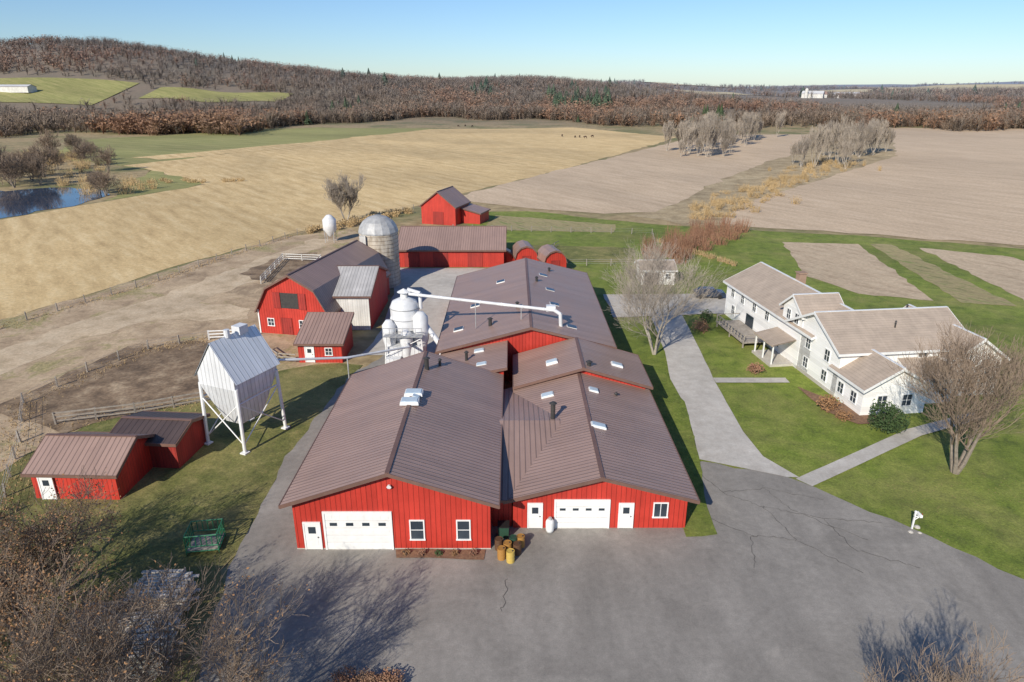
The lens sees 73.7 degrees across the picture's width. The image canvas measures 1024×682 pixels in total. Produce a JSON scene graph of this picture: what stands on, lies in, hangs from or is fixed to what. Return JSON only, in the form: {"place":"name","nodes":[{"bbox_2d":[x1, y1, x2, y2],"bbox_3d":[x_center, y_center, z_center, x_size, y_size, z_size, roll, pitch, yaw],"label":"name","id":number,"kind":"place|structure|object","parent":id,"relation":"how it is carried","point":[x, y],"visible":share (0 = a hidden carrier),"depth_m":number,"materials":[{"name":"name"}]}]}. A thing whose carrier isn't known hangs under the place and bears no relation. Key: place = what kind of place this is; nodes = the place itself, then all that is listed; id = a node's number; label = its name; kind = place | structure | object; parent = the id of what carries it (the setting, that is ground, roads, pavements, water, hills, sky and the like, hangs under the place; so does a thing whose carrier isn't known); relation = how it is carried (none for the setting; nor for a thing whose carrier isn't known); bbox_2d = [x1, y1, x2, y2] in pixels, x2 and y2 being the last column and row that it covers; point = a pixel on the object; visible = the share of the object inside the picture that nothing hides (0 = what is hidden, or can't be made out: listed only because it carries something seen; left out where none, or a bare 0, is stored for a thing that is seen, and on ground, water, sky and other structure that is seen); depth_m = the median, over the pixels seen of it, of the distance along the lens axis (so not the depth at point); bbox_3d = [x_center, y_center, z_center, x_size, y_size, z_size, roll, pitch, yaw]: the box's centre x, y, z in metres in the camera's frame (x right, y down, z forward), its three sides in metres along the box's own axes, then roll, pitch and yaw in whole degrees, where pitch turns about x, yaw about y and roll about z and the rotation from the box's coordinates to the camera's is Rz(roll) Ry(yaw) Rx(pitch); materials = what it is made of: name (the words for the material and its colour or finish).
{"place":"outdoors","nodes":[
{"label":"outdoors","id":0,"kind":"place"},
{"bbox_2d":[0,187,109,217],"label":"pond","id":1,"kind":"structure","parent":0,"point":[20,202],"depth_m":190.43,"materials":[{"name":"liquid"}]},
{"bbox_2d":[0,77,137,104],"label":"hill field","id":2,"kind":"structure","parent":0,"point":[63,90],"depth_m":749.40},
{"bbox_2d":[0,84,36,92],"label":"greenhouse","id":3,"kind":"object","parent":2,"relation":"on","point":[20,88],"visible":1,"depth_m":731.89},
{"bbox_2d":[0,340,209,432],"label":"dirt","id":4,"kind":"structure","parent":0,"point":[160,374],"depth_m":72.15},
{"bbox_2d":[0,238,335,374],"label":"dirt track","id":5,"kind":"structure","parent":0,"point":[181,304],"depth_m":95.53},
{"bbox_2d":[0,229,358,471],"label":"dirt","id":6,"kind":"structure","parent":0,"point":[34,374],"depth_m":90.43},
{"bbox_2d":[0,331,205,504],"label":"fence","id":7,"kind":"object","parent":6,"relation":"on","point":[19,441],"visible":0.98,"depth_m":66.76,"materials":[{"name":"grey wood"}]},
{"bbox_2d":[0,234,294,517],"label":"fence row grass","id":8,"kind":"structure","parent":6,"relation":"on","point":[100,373],"depth_m":68.12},
{"bbox_2d":[260,253,320,283],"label":"fence","id":9,"kind":"object","parent":6,"relation":"on","point":[274,263],"visible":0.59,"depth_m":122.50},
{"bbox_2d":[254,240,390,334],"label":"gambrel barn","id":10,"kind":"structure","parent":6,"relation":"on","point":[287,302],"depth_m":86.87,"materials":[{"name":"red"}]},
{"bbox_2d":[293,312,353,362],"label":"shed","id":11,"kind":"structure","parent":6,"relation":"on","point":[324,334],"depth_m":79.01,"materials":[{"name":"red"}]},
{"bbox_2d":[322,215,336,242],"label":"feed bin","id":12,"kind":"object","parent":6,"relation":"on","point":[329,225],"visible":1,"depth_m":137.11,"materials":[{"name":"metal"}]},
{"bbox_2d":[0,363,361,681],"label":"grass","id":13,"kind":"structure","parent":0,"point":[220,476],"depth_m":52.67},
{"bbox_2d":[0,465,128,610],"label":"bare tree","id":14,"kind":"object","parent":13,"relation":"on","point":[25,538],"visible":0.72,"depth_m":40.19,"materials":[{"name":"brown plant"}]},
{"bbox_2d":[0,504,136,679],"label":"bare tree","id":15,"kind":"object","parent":13,"relation":"on","point":[14,591],"visible":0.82,"depth_m":35.70,"materials":[{"name":"brown plant"}]},
{"bbox_2d":[0,569,152,681],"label":"bare tree","id":16,"kind":"object","parent":13,"relation":"on","point":[91,609],"visible":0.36,"depth_m":34.23,"materials":[{"name":"brown plant"}]},
{"bbox_2d":[20,431,154,499],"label":"red shed","id":17,"kind":"structure","parent":13,"relation":"on","point":[122,461],"depth_m":52.76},
{"bbox_2d":[37,478,57,498],"bbox_3d":[-35.600,11.238,52.260,1.150,2.050,0.150,0,21,0],"label":"door","id":18,"kind":"structure","parent":17,"relation":"in","point":[42,482],"depth_m":52.26,"materials":[{"name":"white paint"}]},
{"bbox_2d":[0,572,246,681],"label":"bare tree","id":19,"kind":"object","parent":13,"relation":"on","point":[33,642],"visible":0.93,"depth_m":29.86,"materials":[{"name":"brown plant"}]},
{"bbox_2d":[79,608,185,681],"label":"lumber stack","id":20,"kind":"object","parent":13,"relation":"on","point":[145,635],"visible":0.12,"depth_m":37.43,"materials":[{"name":"grey wood"}]},
{"bbox_2d":[109,410,210,468],"bbox_3d":[-30.300,8.163,58.813,6.300,3.405,5.688,2,21,5],"label":"shed annex","id":21,"kind":"object","parent":13,"relation":"on","point":[178,440],"visible":0.81,"depth_m":57.48,"materials":[{"name":"red metal"}]},
{"bbox_2d":[121,567,200,615],"bbox_3d":[-21.288,15.400,41.689,3.774,1.609,2.772,-1,21,-3],"label":"lumber stack","id":22,"kind":"object","parent":13,"relation":"on","point":[179,572],"visible":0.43,"depth_m":41.46,"materials":[{"name":"grey wood"}]},
{"bbox_2d":[51,553,309,681],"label":"bare tree","id":23,"kind":"object","parent":13,"relation":"on","point":[244,677],"visible":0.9,"depth_m":31.52,"materials":[{"name":"brown plant"}]},
{"bbox_2d":[183,518,225,554],"bbox_3d":[-21.200,13.506,47.146,2.187,1.494,1.887,-3,21,-8],"label":"hay feeder","id":24,"kind":"object","parent":13,"relation":"on","point":[205,542],"visible":1,"depth_m":47.00,"materials":[{"name":"green paint"}]},
{"bbox_2d":[194,323,289,454],"bbox_3d":[-24.100,3.755,60.470,4.900,10.504,5.700,9,22,22],"label":"wood chip hopper","id":25,"kind":"object","parent":13,"relation":"on","point":[236,372],"visible":1,"depth_m":59.05,"materials":[{"name":"white metal"}]},
{"bbox_2d":[140,87,291,101],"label":"hill field","id":26,"kind":"structure","parent":0,"point":[200,95],"depth_m":758.01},
{"bbox_2d":[240,252,317,282],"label":"dirt","id":27,"kind":"structure","parent":0,"point":[284,267],"depth_m":119.56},
{"bbox_2d":[131,130,437,159],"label":"corn field","id":28,"kind":"structure","parent":0,"point":[237,150],"depth_m":348.74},
{"bbox_2d":[0,127,674,319],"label":"corn field","id":29,"kind":"structure","parent":0,"point":[48,258],"depth_m":189.10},
{"bbox_2d":[0,44,1023,681],"bbox_3d":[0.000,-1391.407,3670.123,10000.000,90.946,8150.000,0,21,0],"label":"ground","id":30,"kind":"structure","parent":0,"point":[362,338],"depth_m":547.38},
{"bbox_2d":[0,154,30,187],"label":"bare tree","id":31,"kind":"object","parent":30,"relation":"on","point":[12,168],"visible":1,"depth_m":210.68,"materials":[{"name":"brown plant"}]},
{"bbox_2d":[21,153,47,185],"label":"bare tree","id":32,"kind":"object","parent":30,"relation":"on","point":[34,165],"visible":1,"depth_m":215.13,"materials":[{"name":"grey plant"}]},
{"bbox_2d":[20,141,54,176],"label":"bare tree","id":33,"kind":"object","parent":30,"relation":"on","point":[34,149],"visible":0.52,"depth_m":234.88,"materials":[{"name":"brown plant"}]},
{"bbox_2d":[33,128,62,152],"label":"bare tree","id":34,"kind":"object","parent":30,"relation":"on","point":[43,140],"visible":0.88,"depth_m":287.66,"materials":[{"name":"grey plant"}]},
{"bbox_2d":[66,138,91,166],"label":"bare tree","id":35,"kind":"object","parent":30,"relation":"on","point":[80,151],"visible":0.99,"depth_m":264.94,"materials":[{"name":"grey plant"}]},
{"bbox_2d":[88,167,120,195],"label":"bare tree","id":36,"kind":"object","parent":30,"relation":"on","point":[102,180],"visible":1,"depth_m":194.81,"materials":[{"name":"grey plant"}]},
{"bbox_2d":[91,144,117,170],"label":"bare tree","id":37,"kind":"object","parent":30,"relation":"on","point":[106,155],"visible":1,"depth_m":251.29,"materials":[{"name":"grey plant"}]},
{"bbox_2d":[52,391,209,424],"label":"fence","id":38,"kind":"object","parent":30,"relation":"on","point":[95,411],"visible":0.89,"depth_m":65.73,"materials":[{"name":"grey wood"}]},
{"bbox_2d":[0,230,292,325],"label":"fence","id":39,"kind":"object","parent":30,"relation":"on","point":[143,280],"visible":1,"depth_m":107.80,"materials":[{"name":"grey wood"}]},
{"bbox_2d":[21,149,413,233],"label":"field edge scrub","id":40,"kind":"object","parent":30,"relation":"on","point":[352,222],"visible":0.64,"depth_m":210.85,"materials":[{"name":"brown plant"}]},
{"bbox_2d":[60,127,431,200],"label":"pasture","id":41,"kind":"structure","parent":30,"relation":"on","point":[126,149],"depth_m":379.42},
{"bbox_2d":[323,664,359,681],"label":"shrub","id":42,"kind":"object","parent":30,"relation":"on","point":[341,678],"visible":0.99,"depth_m":36.24,"materials":[{"name":"brown plant"}]},
{"bbox_2d":[278,342,409,378],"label":"overhead duct","id":43,"kind":"object","parent":30,"relation":"on","point":[346,357],"visible":0.67,"depth_m":66.31,"materials":[{"name":"metal"}]},
{"bbox_2d":[322,170,366,222],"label":"bare tree","id":44,"kind":"object","parent":30,"relation":"on","point":[348,192],"visible":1,"depth_m":155.26,"materials":[{"name":"grey plant"}]},
{"bbox_2d":[332,265,388,329],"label":"barn annex","id":45,"kind":"object","parent":30,"relation":"on","point":[360,292],"visible":0.52,"depth_m":89.64,"materials":[{"name":"white"}]},
{"bbox_2d":[352,666,386,681],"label":"shrub","id":46,"kind":"object","parent":30,"relation":"on","point":[372,677],"visible":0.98,"depth_m":36.18,"materials":[{"name":"brown plant"}]},
{"bbox_2d":[358,214,400,287],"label":"silo","id":47,"kind":"object","parent":30,"relation":"on","point":[378,233],"visible":0.59,"depth_m":105.03,"materials":[{"name":"concrete"}]},
{"bbox_2d":[375,667,404,681],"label":"shrub","id":48,"kind":"object","parent":30,"relation":"on","point":[391,677],"visible":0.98,"depth_m":36.25,"materials":[{"name":"brown plant"}]},
{"bbox_2d":[278,351,503,549],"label":"workshop barn","id":49,"kind":"structure","parent":30,"relation":"on","point":[404,453],"depth_m":47.74,"materials":[{"name":"red"}]},
{"bbox_2d":[302,522,322,548],"bbox_3d":[-13.600,13.292,46.569,1.200,2.200,0.150,0,21,0],"label":"door","id":50,"kind":"structure","parent":49,"relation":"in","point":[311,530],"depth_m":46.56,"materials":[{"name":"white paint"}]},
{"bbox_2d":[322,511,393,549],"bbox_3d":[-10.450,12.930,46.481,4.700,3.140,0.200,0,21,0],"label":"garage door","id":51,"kind":"structure","parent":49,"relation":"in","point":[343,530],"depth_m":46.40,"materials":[{"name":"white paint"}]},
{"bbox_2d":[409,520,425,540],"bbox_3d":[-6.450,12.864,46.430,1.090,1.630,0.110,0,21,0],"label":"window","id":52,"kind":"structure","parent":49,"relation":"in","point":[416,527],"depth_m":46.45,"materials":[{"name":"glass"}]},
{"bbox_2d":[456,520,470,540],"bbox_3d":[-3.300,12.864,46.430,1.040,1.630,0.110,0,21,0],"label":"window","id":53,"kind":"structure","parent":49,"relation":"in","point":[463,527],"depth_m":46.45,"materials":[{"name":"glass"}]},
{"bbox_2d":[382,288,440,363],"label":"dust collector","id":54,"kind":"object","parent":30,"relation":"on","point":[405,323],"visible":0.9,"depth_m":75.08,"materials":[{"name":"white paint"}]},
{"bbox_2d":[362,268,484,354],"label":"concrete yard","id":55,"kind":"structure","parent":30,"relation":"on","point":[435,281],"depth_m":106.68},
{"bbox_2d":[419,186,470,225],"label":"tall shed","id":56,"kind":"structure","parent":30,"relation":"on","point":[442,206],"depth_m":155.72,"materials":[{"name":"red"}]},
{"bbox_2d":[398,226,506,266],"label":"machine shed","id":57,"kind":"structure","parent":30,"relation":"on","point":[452,246],"depth_m":119.97,"materials":[{"name":"red"}]},
{"bbox_2d":[404,252,419,266],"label":"sliding door","id":58,"kind":"structure","parent":57,"relation":"in","point":[412,259],"depth_m":119.54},
{"bbox_2d":[433,252,447,266],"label":"sliding door","id":59,"kind":"structure","parent":57,"relation":"in","point":[440,259],"depth_m":119.54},
{"bbox_2d":[467,252,481,266],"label":"sliding door","id":60,"kind":"structure","parent":57,"relation":"in","point":[474,259],"depth_m":119.54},
{"bbox_2d":[440,340,507,388],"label":"lean to shed","id":61,"kind":"object","parent":30,"relation":"on","point":[492,357],"visible":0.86,"depth_m":69.39,"materials":[{"name":"red"}]},
{"bbox_2d":[0,34,1023,137],"bbox_3d":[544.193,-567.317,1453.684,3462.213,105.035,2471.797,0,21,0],"label":"woods","id":62,"kind":"object","parent":30,"relation":"on","point":[235,118],"visible":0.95,"depth_m":706.10,"materials":[{"name":"plant"}]},
{"bbox_2d":[511,240,537,260],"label":"garden shed","id":63,"kind":"structure","parent":30,"relation":"on","point":[521,249],"depth_m":119.11,"materials":[{"name":"red"}]},
{"bbox_2d":[435,258,616,380],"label":"long barn","id":64,"kind":"structure","parent":30,"relation":"on","point":[569,293],"depth_m":80.62,"materials":[{"name":"red"}]},
{"bbox_2d":[408,292,562,327],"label":"overhead duct","id":65,"kind":"object","parent":64,"relation":"on","point":[550,308],"visible":0.98,"depth_m":74.06,"materials":[{"name":"metal"}]},
{"bbox_2d":[492,389,562,525],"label":"connecting wing","id":66,"kind":"structure","parent":30,"relation":"on","point":[529,428],"depth_m":54.06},
{"bbox_2d":[513,337,652,389],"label":"workshop barn","id":67,"kind":"structure","parent":30,"relation":"on","point":[554,360],"depth_m":67.03,"materials":[{"name":"red"}]},
{"bbox_2d":[503,372,699,528],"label":"workshop barn","id":68,"kind":"structure","parent":30,"relation":"on","point":[608,456],"depth_m":50.12,"materials":[{"name":"red"}]},
{"bbox_2d":[527,503,542,527],"bbox_3d":[1.650,12.496,48.834,1.100,2.100,0.150,0,21,0],"label":"door","id":69,"kind":"structure","parent":68,"relation":"in","point":[534,510],"depth_m":48.83,"materials":[{"name":"white paint"}]},
{"bbox_2d":[554,499,610,528],"bbox_3d":[5.000,12.391,48.843,4.000,2.490,0.200,0,21,0],"label":"garage door","id":70,"kind":"structure","parent":68,"relation":"in","point":[568,513],"depth_m":48.77,"materials":[{"name":"white paint"}]},
{"bbox_2d":[617,503,634,527],"bbox_3d":[8.150,12.496,48.834,1.100,2.100,0.150,0,21,0],"label":"door","id":71,"kind":"structure","parent":68,"relation":"in","point":[625,511],"depth_m":48.83,"materials":[{"name":"white paint"}]},
{"bbox_2d":[652,502,668,517],"bbox_3d":[10.600,12.068,48.695,1.140,1.280,0.110,0,21,0],"label":"window","id":72,"kind":"structure","parent":68,"relation":"in","point":[660,509],"depth_m":48.70,"materials":[{"name":"white paint"}]},
{"bbox_2d":[687,156,881,219],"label":"golden scrub","id":73,"kind":"object","parent":30,"relation":"on","point":[719,204],"visible":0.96,"depth_m":200.62,"materials":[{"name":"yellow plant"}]},
{"bbox_2d":[0,0,1023,86],"label":"sky","id":74,"kind":"structure","parent":0,"point":[712,42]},
{"bbox_2d":[199,355,1023,681],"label":"asphalt road","id":75,"kind":"structure","parent":0,"point":[725,603],"depth_m":42.23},
{"bbox_2d":[396,549,485,559],"bbox_3d":[-4.900,14.493,46.443,6.200,0.001,1.190,0,21,0],"label":"flower bed","id":76,"kind":"object","parent":75,"relation":"on","point":[462,554],"visible":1,"depth_m":46.40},
{"bbox_2d":[497,520,508,538],"bbox_3d":[-0.600,13.336,48.151,0.840,1.044,0.840,0,21,0],"label":"waste cart","id":77,"kind":"object","parent":75,"relation":"on","point":[503,528],"visible":0.99,"depth_m":47.81,"materials":[{"name":"green paint"}]},
{"bbox_2d":[464,134,813,213],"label":"plowed field","id":78,"kind":"structure","parent":0,"point":[656,178],"depth_m":230.87,"materials":[{"name":"soil"}]},
{"bbox_2d":[698,118,715,156],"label":"bare tree","id":79,"kind":"object","parent":78,"relation":"on","point":[709,129],"visible":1,"depth_m":298.55,"materials":[{"name":"grey plant"}]},
{"bbox_2d":[630,352,716,536],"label":"grass","id":80,"kind":"structure","parent":0,"point":[670,403],"depth_m":61.64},
{"bbox_2d":[651,315,797,476],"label":"driveway","id":81,"kind":"structure","parent":0,"point":[721,437],"depth_m":67.37,"materials":[{"name":"concrete"}]},
{"bbox_2d":[467,211,1023,578],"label":"lawn","id":82,"kind":"structure","parent":0,"point":[975,507],"depth_m":66.94,"materials":[{"name":"green plant"}]},
{"bbox_2d":[460,203,490,223],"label":"lean to shed","id":83,"kind":"object","parent":82,"relation":"on","point":[471,213],"visible":0.94,"depth_m":157.56,"materials":[{"name":"red"}]},
{"bbox_2d":[487,215,615,231],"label":"garden","id":84,"kind":"object","parent":82,"relation":"on","point":[522,223],"visible":0.93,"depth_m":156.55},
{"bbox_2d":[537,244,566,266],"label":"garden shed","id":85,"kind":"structure","parent":82,"relation":"on","point":[548,253],"depth_m":116.13,"materials":[{"name":"red"}]},
{"bbox_2d":[532,245,634,262],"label":"garden","id":86,"kind":"object","parent":82,"relation":"on","point":[589,254],"visible":0.61,"depth_m":129.62,"materials":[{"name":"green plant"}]},
{"bbox_2d":[634,260,676,284],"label":"white shed","id":87,"kind":"structure","parent":82,"relation":"on","point":[669,264],"depth_m":109.10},
{"bbox_2d":[603,294,725,316],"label":"parking pad","id":88,"kind":"object","parent":82,"relation":"on","point":[718,307],"visible":0.35,"depth_m":98.86,"materials":[{"name":"concrete"}]},
{"bbox_2d":[693,286,725,298],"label":"parked car","id":89,"kind":"object","parent":88,"relation":"on","point":[722,293],"visible":0.64,"depth_m":101.59,"materials":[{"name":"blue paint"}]},
{"bbox_2d":[601,234,734,354],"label":"bare tree","id":90,"kind":"object","parent":82,"relation":"on","point":[654,268],"visible":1,"depth_m":77.63,"materials":[{"name":"grey plant"}]},
{"bbox_2d":[640,212,752,264],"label":"russet scrub","id":91,"kind":"object","parent":82,"relation":"on","point":[696,236],"visible":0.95,"depth_m":135.51,"materials":[{"name":"brown plant"}]},
{"bbox_2d":[797,386,898,423],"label":"flower bed","id":92,"kind":"object","parent":82,"relation":"on","point":[860,419],"visible":0.43,"depth_m":66.71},
{"bbox_2d":[815,394,843,412],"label":"shrub","id":93,"kind":"object","parent":92,"relation":"on","point":[831,403],"visible":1,"depth_m":66.89,"materials":[{"name":"brown plant"}]},
{"bbox_2d":[783,242,932,300],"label":"garden","id":94,"kind":"object","parent":82,"relation":"in","point":[857,268],"visible":0.98,"depth_m":118.32,"materials":[{"name":"soil"}]},
{"bbox_2d":[716,262,1010,414],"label":"farmhouse","id":95,"kind":"object","parent":82,"relation":"on","point":[833,344],"visible":0.86,"depth_m":72.02,"materials":[{"name":"white"}]},
{"bbox_2d":[867,399,910,433],"bbox_3d":[34.528,7.033,62.676,3.894,3.385,3.204,0,21,0],"label":"shrub","id":96,"kind":"object","parent":82,"relation":"on","point":[885,421],"visible":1,"depth_m":62.19,"materials":[{"name":"green plant"}]},
{"bbox_2d":[854,621,1023,681],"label":"bare tree","id":97,"kind":"object","parent":82,"relation":"on","point":[946,677],"visible":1,"depth_m":29.86,"materials":[{"name":"grey plant"}]},
{"bbox_2d":[871,244,1015,305],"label":"garden","id":98,"kind":"object","parent":82,"relation":"in","point":[962,290],"visible":1,"depth_m":111.67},
{"bbox_2d":[885,319,1023,474],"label":"bare tree","id":99,"kind":"object","parent":82,"relation":"on","point":[985,367],"visible":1,"depth_m":53.15,"materials":[{"name":"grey plant"}]},
{"bbox_2d":[920,248,1023,299],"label":"garden","id":100,"kind":"object","parent":82,"relation":"in","point":[1005,273],"visible":1,"depth_m":120.28,"materials":[{"name":"soil"}]},
{"bbox_2d":[713,378,789,382],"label":"path","id":101,"kind":"structure","parent":0,"point":[764,380],"depth_m":73.72,"materials":[{"name":"concrete"}]},
{"bbox_2d":[628,128,896,226],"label":"dry grass","id":102,"kind":"structure","parent":0,"point":[680,214],"depth_m":231.02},
{"bbox_2d":[797,134,811,166],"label":"bare tree","id":103,"kind":"object","parent":102,"relation":"on","point":[806,144],"visible":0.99,"depth_m":261.79,"materials":[{"name":"grey plant"}]},
{"bbox_2d":[807,123,831,164],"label":"bare tree","id":104,"kind":"object","parent":102,"relation":"on","point":[818,137],"visible":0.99,"depth_m":263.12,"materials":[{"name":"grey plant"}]},
{"bbox_2d":[828,115,853,159],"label":"bare tree","id":105,"kind":"object","parent":102,"relation":"on","point":[833,141],"visible":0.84,"depth_m":276.27,"materials":[{"name":"grey plant"}]},
{"bbox_2d":[837,125,861,161],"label":"bare tree","id":106,"kind":"object","parent":102,"relation":"on","point":[848,134],"visible":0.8,"depth_m":272.75,"materials":[{"name":"grey plant"}]},
{"bbox_2d":[852,116,876,156],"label":"bare tree","id":107,"kind":"object","parent":102,"relation":"on","point":[860,129],"visible":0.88,"depth_m":297.34,"materials":[{"name":"grey plant"}]},
{"bbox_2d":[720,128,1023,244],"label":"plowed field","id":108,"kind":"structure","parent":0,"point":[966,184],"depth_m":197.39,"materials":[{"name":"soil"}]},
{"bbox_2d":[796,413,974,485],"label":"path","id":109,"kind":"structure","parent":0,"point":[828,471],"depth_m":59.12,"materials":[{"name":"concrete"}]},
{"bbox_2d":[848,84,1023,89],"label":"hill field","id":110,"kind":"structure","parent":0,"point":[943,87],"depth_m":2149.31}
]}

